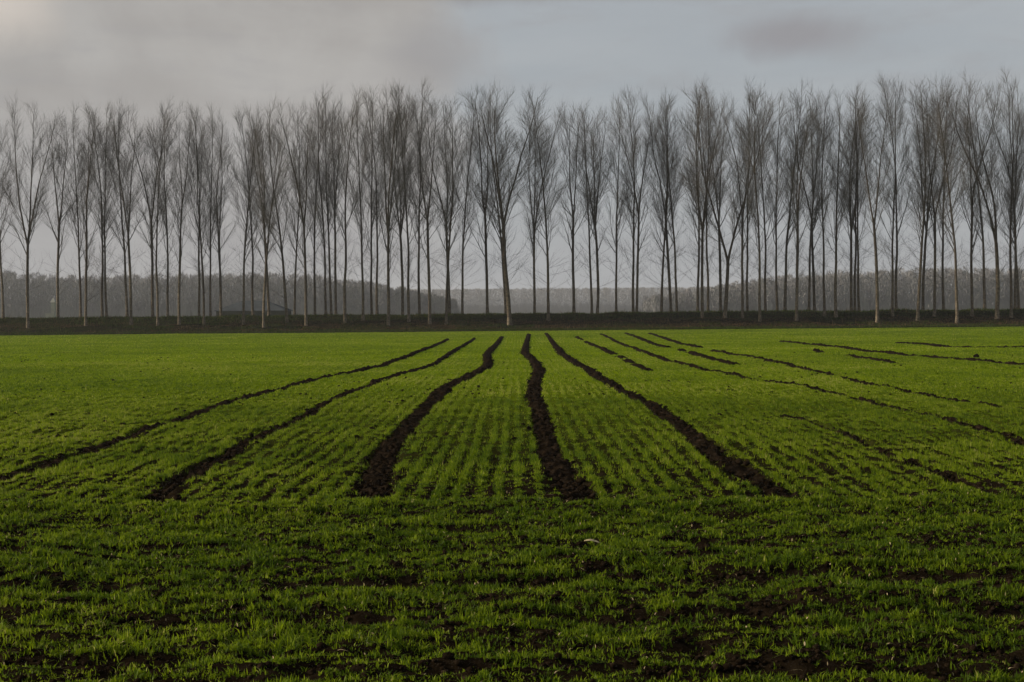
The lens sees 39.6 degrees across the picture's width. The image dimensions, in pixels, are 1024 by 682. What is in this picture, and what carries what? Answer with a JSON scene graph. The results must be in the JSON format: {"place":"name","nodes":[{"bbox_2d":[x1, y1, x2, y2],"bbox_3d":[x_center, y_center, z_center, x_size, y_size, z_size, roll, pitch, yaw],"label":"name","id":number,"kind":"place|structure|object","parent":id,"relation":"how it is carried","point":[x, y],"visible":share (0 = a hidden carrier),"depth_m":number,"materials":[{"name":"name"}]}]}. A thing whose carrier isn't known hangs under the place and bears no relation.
{"place":"outdoors","nodes":[
{"label":"outdoors","id":0,"kind":"place"},
{"bbox_2d":[0,327,1023,681],"bbox_3d":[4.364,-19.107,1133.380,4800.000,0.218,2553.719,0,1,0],"label":"ground","id":1,"kind":"structure","parent":0,"point":[714,571],"depth_m":11.46,"materials":[{"name":"green plant"}]},
{"bbox_2d":[0,338,448,481],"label":"wheel track","id":2,"kind":"structure","parent":1,"relation":"on","point":[103,445],"depth_m":27.42,"materials":[{"name":"soil"}]},
{"bbox_2d":[0,269,460,317],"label":"distant wood","id":3,"kind":"object","parent":1,"relation":"on","point":[40,306],"visible":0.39,"depth_m":641.97,"materials":[{"name":"plant"}]},
{"bbox_2d":[140,337,475,501],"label":"wheel track","id":4,"kind":"structure","parent":1,"relation":"on","point":[239,449],"depth_m":25.98,"materials":[{"name":"soil"}]},
{"bbox_2d":[360,336,503,497],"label":"wheel track","id":5,"kind":"structure","parent":1,"relation":"on","point":[381,455],"depth_m":23.36,"materials":[{"name":"soil"}]},
{"bbox_2d":[2,351,1020,499],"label":"soil clods","id":6,"kind":"object","parent":1,"relation":"on","point":[177,497],"visible":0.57,"depth_m":22.30,"materials":[{"name":"soil"}]},
{"bbox_2d":[0,466,1023,594],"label":"winter wheat","id":7,"kind":"object","parent":1,"relation":"on","point":[440,518],"visible":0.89,"depth_m":11.36,"materials":[{"name":"green plant"}]},
{"bbox_2d":[0,571,1023,681],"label":"winter wheat","id":8,"kind":"object","parent":1,"relation":"on","point":[296,605],"visible":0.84,"depth_m":7.65,"materials":[{"name":"green plant"}]},
{"bbox_2d":[0,344,1023,501],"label":"soil clods","id":9,"kind":"object","parent":1,"relation":"on","point":[242,444],"visible":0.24,"depth_m":17.70,"materials":[{"name":"soil"}]},
{"bbox_2d":[0,326,1023,342],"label":"winter wheat","id":10,"kind":"object","parent":1,"relation":"on","point":[710,333],"visible":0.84,"depth_m":121.92,"materials":[{"name":"green plant"}]},
{"bbox_2d":[0,393,1023,478],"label":"winter wheat","id":11,"kind":"object","parent":1,"relation":"on","point":[417,466],"visible":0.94,"depth_m":20.08,"materials":[{"name":"green plant"}]},
{"bbox_2d":[0,352,1023,403],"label":"winter wheat","id":12,"kind":"object","parent":1,"relation":"on","point":[905,360],"visible":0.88,"depth_m":38.04,"materials":[{"name":"green plant"}]},
{"bbox_2d":[0,492,1023,681],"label":"soil clods","id":13,"kind":"object","parent":1,"relation":"on","point":[739,664],"visible":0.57,"depth_m":8.41,"materials":[{"name":"brown soil"}]},
{"bbox_2d":[0,334,1023,362],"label":"winter wheat","id":14,"kind":"object","parent":1,"relation":"on","point":[712,343],"visible":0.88,"depth_m":73.13,"materials":[{"name":"green plant"}]},
{"bbox_2d":[521,333,588,501],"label":"wheel track","id":15,"kind":"structure","parent":1,"relation":"on","point":[563,467],"depth_m":20.96,"materials":[{"name":"soil"}]},
{"bbox_2d":[317,286,830,313],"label":"distant wood","id":16,"kind":"object","parent":1,"relation":"on","point":[523,307],"visible":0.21,"depth_m":1305.28,"materials":[{"name":"plant"}]},
{"bbox_2d":[544,333,798,498],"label":"wheel track","id":17,"kind":"structure","parent":1,"relation":"on","point":[675,424],"depth_m":20.22,"materials":[{"name":"soil"}]},
{"bbox_2d":[600,333,1022,444],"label":"wheel track","id":18,"kind":"structure","parent":1,"relation":"on","point":[980,427],"depth_m":32.35,"materials":[{"name":"soil"}]},
{"bbox_2d":[639,265,1023,312],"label":"distant wood","id":19,"kind":"object","parent":1,"relation":"on","point":[867,297],"visible":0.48,"depth_m":640.96,"materials":[{"name":"plant"}]},
{"bbox_2d":[0,307,1023,335],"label":"bank","id":20,"kind":"structure","parent":0,"point":[839,320],"depth_m":157.65,"materials":[{"name":"plant"}]},
{"bbox_2d":[0,94,69,327],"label":"poplar tree","id":21,"kind":"object","parent":20,"relation":"on","point":[30,226],"visible":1,"depth_m":156.49,"materials":[{"name":"brown plant"}]},
{"bbox_2d":[36,107,87,316],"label":"poplar tree","id":22,"kind":"object","parent":20,"relation":"on","point":[59,229],"visible":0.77,"depth_m":166.38,"materials":[{"name":"brown plant"}]},
{"bbox_2d":[46,99,104,316],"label":"poplar tree","id":23,"kind":"object","parent":20,"relation":"on","point":[78,240],"visible":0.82,"depth_m":165.74,"materials":[{"name":"brown plant"}]},
{"bbox_2d":[70,109,117,325],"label":"poplar tree","id":24,"kind":"object","parent":20,"relation":"on","point":[86,197],"visible":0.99,"depth_m":157.82,"materials":[{"name":"brown plant"}]},
{"bbox_2d":[67,102,122,315],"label":"poplar tree","id":25,"kind":"object","parent":20,"relation":"on","point":[102,281],"visible":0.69,"depth_m":166.42,"materials":[{"name":"brown plant"}]},
{"bbox_2d":[77,101,129,316],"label":"poplar tree","id":26,"kind":"object","parent":20,"relation":"on","point":[104,241],"visible":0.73,"depth_m":166.37,"materials":[{"name":"brown plant"}]},
{"bbox_2d":[93,94,148,316],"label":"poplar tree","id":27,"kind":"object","parent":20,"relation":"on","point":[124,250],"visible":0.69,"depth_m":166.12,"materials":[{"name":"brown plant"}]},
{"bbox_2d":[89,105,154,324],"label":"poplar tree","id":28,"kind":"object","parent":20,"relation":"on","point":[127,225],"visible":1,"depth_m":157.57,"materials":[{"name":"brown plant"}]},
{"bbox_2d":[109,99,182,316],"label":"poplar tree","id":29,"kind":"object","parent":20,"relation":"on","point":[152,259],"visible":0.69,"depth_m":165.87,"materials":[{"name":"brown plant"}]},
{"bbox_2d":[125,101,185,325],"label":"poplar tree","id":30,"kind":"object","parent":20,"relation":"on","point":[156,256],"visible":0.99,"depth_m":157.56,"materials":[{"name":"brown plant"}]},
{"bbox_2d":[138,96,190,315],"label":"poplar tree","id":31,"kind":"object","parent":20,"relation":"on","point":[167,255],"visible":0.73,"depth_m":165.46,"materials":[{"name":"brown plant"}]},
{"bbox_2d":[154,110,206,324],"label":"poplar tree","id":32,"kind":"object","parent":20,"relation":"on","point":[181,216],"visible":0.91,"depth_m":157.63,"materials":[{"name":"brown plant"}]},
{"bbox_2d":[170,102,219,316],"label":"poplar tree","id":33,"kind":"object","parent":20,"relation":"on","point":[198,264],"visible":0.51,"depth_m":166.95,"materials":[{"name":"brown plant"}]},
{"bbox_2d":[173,104,226,324],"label":"poplar tree","id":34,"kind":"object","parent":20,"relation":"on","point":[200,224],"visible":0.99,"depth_m":157.46,"materials":[{"name":"brown plant"}]},
{"bbox_2d":[183,99,240,315],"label":"poplar tree","id":35,"kind":"object","parent":20,"relation":"on","point":[210,282],"visible":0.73,"depth_m":166.34,"materials":[{"name":"brown plant"}]},
{"bbox_2d":[190,102,248,315],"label":"poplar tree","id":36,"kind":"object","parent":20,"relation":"on","point":[218,225],"visible":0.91,"depth_m":166.12,"materials":[{"name":"brown plant"}]},
{"bbox_2d":[221,102,277,324],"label":"poplar tree","id":37,"kind":"object","parent":20,"relation":"on","point":[246,237],"visible":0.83,"depth_m":157.97,"materials":[{"name":"brown plant"}]},
{"bbox_2d":[219,105,279,314],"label":"poplar tree","id":38,"kind":"object","parent":20,"relation":"on","point":[253,263],"visible":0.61,"depth_m":166.08,"materials":[{"name":"brown plant"}]},
{"bbox_2d":[243,108,303,327],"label":"poplar tree","id":39,"kind":"object","parent":20,"relation":"on","point":[263,182],"visible":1,"depth_m":154.63,"materials":[{"name":"brown plant"}]},
{"bbox_2d":[243,94,315,322],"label":"poplar tree","id":40,"kind":"object","parent":20,"relation":"on","point":[281,247],"visible":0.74,"depth_m":157.62,"materials":[{"name":"brown plant"}]},
{"bbox_2d":[264,94,333,325],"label":"poplar tree","id":41,"kind":"object","parent":20,"relation":"on","point":[304,211],"visible":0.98,"depth_m":155.91,"materials":[{"name":"brown plant"}]},
{"bbox_2d":[276,105,322,314],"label":"poplar tree","id":42,"kind":"object","parent":20,"relation":"on","point":[298,221],"visible":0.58,"depth_m":166.01,"materials":[{"name":"brown plant"}]},
{"bbox_2d":[293,80,342,314],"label":"poplar tree","id":43,"kind":"object","parent":20,"relation":"on","point":[324,234],"visible":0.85,"depth_m":164.81,"materials":[{"name":"brown plant"}]},
{"bbox_2d":[302,88,349,314],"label":"poplar tree","id":44,"kind":"object","parent":20,"relation":"on","point":[329,254],"visible":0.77,"depth_m":166.05,"materials":[{"name":"brown plant"}]},
{"bbox_2d":[310,95,359,314],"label":"poplar tree","id":45,"kind":"object","parent":20,"relation":"on","point":[335,274],"visible":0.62,"depth_m":165.93,"materials":[{"name":"brown plant"}]},
{"bbox_2d":[313,91,375,322],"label":"poplar tree","id":46,"kind":"object","parent":20,"relation":"on","point":[344,178],"visible":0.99,"depth_m":157.87,"materials":[{"name":"brown plant"}]},
{"bbox_2d":[330,86,385,320],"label":"poplar tree","id":47,"kind":"object","parent":20,"relation":"on","point":[361,211],"visible":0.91,"depth_m":158.94,"materials":[{"name":"brown plant"}]},
{"bbox_2d":[349,81,398,314],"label":"poplar tree","id":48,"kind":"object","parent":20,"relation":"on","point":[371,280],"visible":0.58,"depth_m":166.57,"materials":[{"name":"brown plant"}]},
{"bbox_2d":[348,87,401,314],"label":"poplar tree","id":49,"kind":"object","parent":20,"relation":"on","point":[376,220],"visible":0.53,"depth_m":165.35,"materials":[{"name":"brown plant"}]},
{"bbox_2d":[361,78,422,325],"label":"poplar tree","id":50,"kind":"object","parent":20,"relation":"on","point":[390,193],"visible":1,"depth_m":155.40,"materials":[{"name":"brown plant"}]},
{"bbox_2d":[374,82,429,314],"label":"poplar tree","id":51,"kind":"object","parent":20,"relation":"on","point":[401,264],"visible":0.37,"depth_m":166.62,"materials":[{"name":"brown plant"}]},
{"bbox_2d":[371,78,440,321],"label":"poplar tree","id":52,"kind":"object","parent":20,"relation":"on","point":[408,265],"visible":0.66,"depth_m":157.97,"materials":[{"name":"brown plant"}]},
{"bbox_2d":[395,76,445,313],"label":"poplar tree","id":53,"kind":"object","parent":20,"relation":"on","point":[416,217],"visible":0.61,"depth_m":165.19,"materials":[{"name":"brown plant"}]},
{"bbox_2d":[393,95,467,323],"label":"poplar tree","id":54,"kind":"object","parent":20,"relation":"on","point":[427,223],"visible":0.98,"depth_m":155.87,"materials":[{"name":"brown plant"}]},
{"bbox_2d":[409,93,467,313],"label":"poplar tree","id":55,"kind":"object","parent":20,"relation":"on","point":[446,248],"visible":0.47,"depth_m":166.36,"materials":[{"name":"brown plant"}]},
{"bbox_2d":[420,94,482,324],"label":"poplar tree","id":56,"kind":"object","parent":20,"relation":"on","point":[451,207],"visible":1,"depth_m":155.41,"materials":[{"name":"brown plant"}]},
{"bbox_2d":[438,83,497,313],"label":"poplar tree","id":57,"kind":"object","parent":20,"relation":"on","point":[465,215],"visible":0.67,"depth_m":166.99,"materials":[{"name":"brown plant"}]},
{"bbox_2d":[456,84,511,312],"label":"poplar tree","id":58,"kind":"object","parent":20,"relation":"on","point":[479,136],"visible":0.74,"depth_m":166.02,"materials":[{"name":"brown plant"}]},
{"bbox_2d":[467,81,531,313],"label":"poplar tree","id":59,"kind":"object","parent":20,"relation":"on","point":[501,256],"visible":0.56,"depth_m":165.20,"materials":[{"name":"brown plant"}]},
{"bbox_2d":[449,83,560,325],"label":"poplar tree","id":60,"kind":"object","parent":20,"relation":"on","point":[502,216],"visible":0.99,"depth_m":155.31,"materials":[{"name":"brown plant"}]},
{"bbox_2d":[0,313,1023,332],"bbox_3d":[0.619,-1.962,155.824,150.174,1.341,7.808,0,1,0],"label":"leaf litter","id":61,"kind":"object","parent":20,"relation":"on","point":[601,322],"visible":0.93,"depth_m":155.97,"materials":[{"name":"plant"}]},
{"bbox_2d":[510,93,569,312],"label":"poplar tree","id":62,"kind":"object","parent":20,"relation":"on","point":[533,241],"visible":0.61,"depth_m":166.81,"materials":[{"name":"brown plant"}]},
{"bbox_2d":[508,90,577,320],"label":"poplar tree","id":63,"kind":"object","parent":20,"relation":"on","point":[545,233],"visible":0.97,"depth_m":157.32,"materials":[{"name":"brown plant"}]},
{"bbox_2d":[549,101,599,312],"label":"poplar tree","id":64,"kind":"object","parent":20,"relation":"on","point":[573,208],"visible":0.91,"depth_m":166.96,"materials":[{"name":"brown plant"}]},
{"bbox_2d":[563,97,614,313],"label":"poplar tree","id":65,"kind":"object","parent":20,"relation":"on","point":[589,238],"visible":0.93,"depth_m":166.16,"materials":[{"name":"brown plant"}]},
{"bbox_2d":[567,103,627,312],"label":"poplar tree","id":66,"kind":"object","parent":20,"relation":"on","point":[595,219],"visible":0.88,"depth_m":165.94,"materials":[{"name":"brown plant"}]},
{"bbox_2d":[585,96,646,310],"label":"poplar tree","id":67,"kind":"object","parent":20,"relation":"on","point":[620,209],"visible":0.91,"depth_m":165.69,"materials":[{"name":"brown plant"}]},
{"bbox_2d":[603,80,657,310],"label":"poplar tree","id":68,"kind":"object","parent":20,"relation":"on","point":[626,193],"visible":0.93,"depth_m":165.39,"materials":[{"name":"brown plant"}]},
{"bbox_2d":[603,89,671,311],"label":"poplar tree","id":69,"kind":"object","parent":20,"relation":"on","point":[638,236],"visible":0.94,"depth_m":165.81,"materials":[{"name":"brown plant"}]},
{"bbox_2d":[633,88,689,311],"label":"poplar tree","id":70,"kind":"object","parent":20,"relation":"on","point":[667,248],"visible":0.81,"depth_m":166.47,"materials":[{"name":"brown plant"}]},
{"bbox_2d":[637,91,691,311],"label":"poplar tree","id":71,"kind":"object","parent":20,"relation":"on","point":[666,215],"visible":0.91,"depth_m":165.59,"materials":[{"name":"brown plant"}]},
{"bbox_2d":[639,82,693,311],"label":"poplar tree","id":72,"kind":"object","parent":20,"relation":"on","point":[675,276],"visible":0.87,"depth_m":165.92,"materials":[{"name":"brown plant"}]},
{"bbox_2d":[673,80,726,311],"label":"poplar tree","id":73,"kind":"object","parent":20,"relation":"on","point":[698,266],"visible":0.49,"depth_m":164.44,"materials":[{"name":"brown plant"}]},
{"bbox_2d":[666,79,735,317],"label":"poplar tree","id":74,"kind":"object","parent":20,"relation":"on","point":[707,186],"visible":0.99,"depth_m":158.36,"materials":[{"name":"brown plant"}]},
{"bbox_2d":[689,87,743,311],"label":"poplar tree","id":75,"kind":"object","parent":20,"relation":"on","point":[720,275],"visible":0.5,"depth_m":166.08,"materials":[{"name":"brown plant"}]},
{"bbox_2d":[678,87,800,317],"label":"poplar tree","id":76,"kind":"object","parent":20,"relation":"on","point":[727,257],"visible":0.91,"depth_m":158.49,"materials":[{"name":"brown plant"}]},
{"bbox_2d":[713,88,776,317],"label":"poplar tree","id":77,"kind":"object","parent":20,"relation":"on","point":[741,268],"visible":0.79,"depth_m":159.11,"materials":[{"name":"brown plant"}]},
{"bbox_2d":[719,73,781,309],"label":"poplar tree","id":78,"kind":"object","parent":20,"relation":"on","point":[747,248],"visible":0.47,"depth_m":166.15,"materials":[{"name":"brown plant"}]},
{"bbox_2d":[727,80,782,321],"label":"poplar tree","id":79,"kind":"object","parent":20,"relation":"on","point":[754,213],"visible":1,"depth_m":155.20,"materials":[{"name":"brown plant"}]},
{"bbox_2d":[734,88,796,310],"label":"poplar tree","id":80,"kind":"object","parent":20,"relation":"on","point":[765,271],"visible":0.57,"depth_m":165.80,"materials":[{"name":"brown plant"}]},
{"bbox_2d":[745,92,804,310],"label":"poplar tree","id":81,"kind":"object","parent":20,"relation":"on","point":[775,216],"visible":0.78,"depth_m":164.64,"materials":[{"name":"brown plant"}]},
{"bbox_2d":[760,77,832,309],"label":"poplar tree","id":82,"kind":"object","parent":20,"relation":"on","point":[786,269],"visible":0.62,"depth_m":166.02,"materials":[{"name":"brown plant"}]},
{"bbox_2d":[776,88,829,309],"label":"poplar tree","id":83,"kind":"object","parent":20,"relation":"on","point":[813,276],"visible":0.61,"depth_m":166.83,"materials":[{"name":"brown plant"}]},
{"bbox_2d":[779,101,834,320],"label":"poplar tree","id":84,"kind":"object","parent":20,"relation":"on","point":[797,212],"visible":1,"depth_m":156.36,"materials":[{"name":"brown plant"}]},
{"bbox_2d":[787,80,842,310],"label":"poplar tree","id":85,"kind":"object","parent":20,"relation":"on","point":[809,278],"visible":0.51,"depth_m":165.86,"materials":[{"name":"brown plant"}]},
{"bbox_2d":[794,80,852,315],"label":"poplar tree","id":86,"kind":"object","parent":20,"relation":"on","point":[823,230],"visible":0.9,"depth_m":159.15,"materials":[{"name":"brown plant"}]},
{"bbox_2d":[802,87,874,317],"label":"poplar tree","id":87,"kind":"object","parent":20,"relation":"on","point":[836,224],"visible":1,"depth_m":157.87,"materials":[{"name":"brown plant"}]},
{"bbox_2d":[828,89,877,310],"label":"poplar tree","id":88,"kind":"object","parent":20,"relation":"on","point":[854,286],"visible":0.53,"depth_m":166.53,"materials":[{"name":"brown plant"}]},
{"bbox_2d":[825,87,884,310],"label":"poplar tree","id":89,"kind":"object","parent":20,"relation":"on","point":[851,255],"visible":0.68,"depth_m":166.06,"materials":[{"name":"brown plant"}]},
{"bbox_2d":[833,74,883,310],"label":"poplar tree","id":90,"kind":"object","parent":20,"relation":"on","point":[858,254],"visible":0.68,"depth_m":166.37,"materials":[{"name":"brown plant"}]},
{"bbox_2d":[847,87,911,322],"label":"poplar tree","id":91,"kind":"object","parent":20,"relation":"on","point":[873,219],"visible":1,"depth_m":154.08,"materials":[{"name":"brown plant"}]},
{"bbox_2d":[867,75,920,316],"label":"poplar tree","id":92,"kind":"object","parent":20,"relation":"on","point":[893,232],"visible":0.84,"depth_m":158.41,"materials":[{"name":"brown plant"}]},
{"bbox_2d":[868,70,925,309],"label":"poplar tree","id":93,"kind":"object","parent":20,"relation":"on","point":[896,262],"visible":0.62,"depth_m":166.25,"materials":[{"name":"brown plant"}]},
{"bbox_2d":[887,76,963,320],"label":"poplar tree","id":94,"kind":"object","parent":20,"relation":"on","point":[926,159],"visible":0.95,"depth_m":155.16,"materials":[{"name":"brown plant"}]},
{"bbox_2d":[900,69,966,310],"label":"poplar tree","id":95,"kind":"object","parent":20,"relation":"on","point":[924,262],"visible":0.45,"depth_m":165.96,"materials":[{"name":"brown plant"}]},
{"bbox_2d":[910,73,972,309],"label":"poplar tree","id":96,"kind":"object","parent":20,"relation":"on","point":[942,265],"visible":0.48,"depth_m":165.25,"materials":[{"name":"brown plant"}]},
{"bbox_2d":[910,79,977,316],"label":"poplar tree","id":97,"kind":"object","parent":20,"relation":"on","point":[934,246],"visible":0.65,"depth_m":158.22,"materials":[{"name":"brown plant"}]},
{"bbox_2d":[905,71,984,323],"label":"poplar tree","id":98,"kind":"object","parent":20,"relation":"on","point":[942,142],"visible":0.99,"depth_m":153.41,"materials":[{"name":"brown plant"}]},
{"bbox_2d":[907,79,1022,318],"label":"poplar tree","id":99,"kind":"object","parent":20,"relation":"on","point":[993,229],"visible":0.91,"depth_m":156.31,"materials":[{"name":"brown plant"}]},
{"bbox_2d":[939,68,1004,308],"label":"poplar tree","id":100,"kind":"object","parent":20,"relation":"on","point":[983,260],"visible":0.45,"depth_m":165.16,"materials":[{"name":"brown plant"}]},
{"bbox_2d":[951,78,1009,316],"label":"poplar tree","id":101,"kind":"object","parent":20,"relation":"on","point":[972,200],"visible":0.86,"depth_m":157.82,"materials":[{"name":"brown plant"}]},
{"bbox_2d":[977,77,1023,308],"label":"poplar tree","id":102,"kind":"object","parent":20,"relation":"on","point":[1015,258],"visible":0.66,"depth_m":165.53,"materials":[{"name":"brown plant"}]},
{"bbox_2d":[980,66,1023,317],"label":"poplar tree","id":103,"kind":"object","parent":20,"relation":"on","point":[1012,200],"visible":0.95,"depth_m":158.06,"materials":[{"name":"brown plant"}]},
{"bbox_2d":[0,322,1023,335],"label":"ditch grass","id":104,"kind":"structure","parent":0,"point":[542,329],"depth_m":150.41,"materials":[{"name":"plant"}]},
{"bbox_2d":[0,0,1023,306],"label":"sky","id":105,"kind":"structure","parent":0,"point":[54,54],"materials":[{"name":"grey"}]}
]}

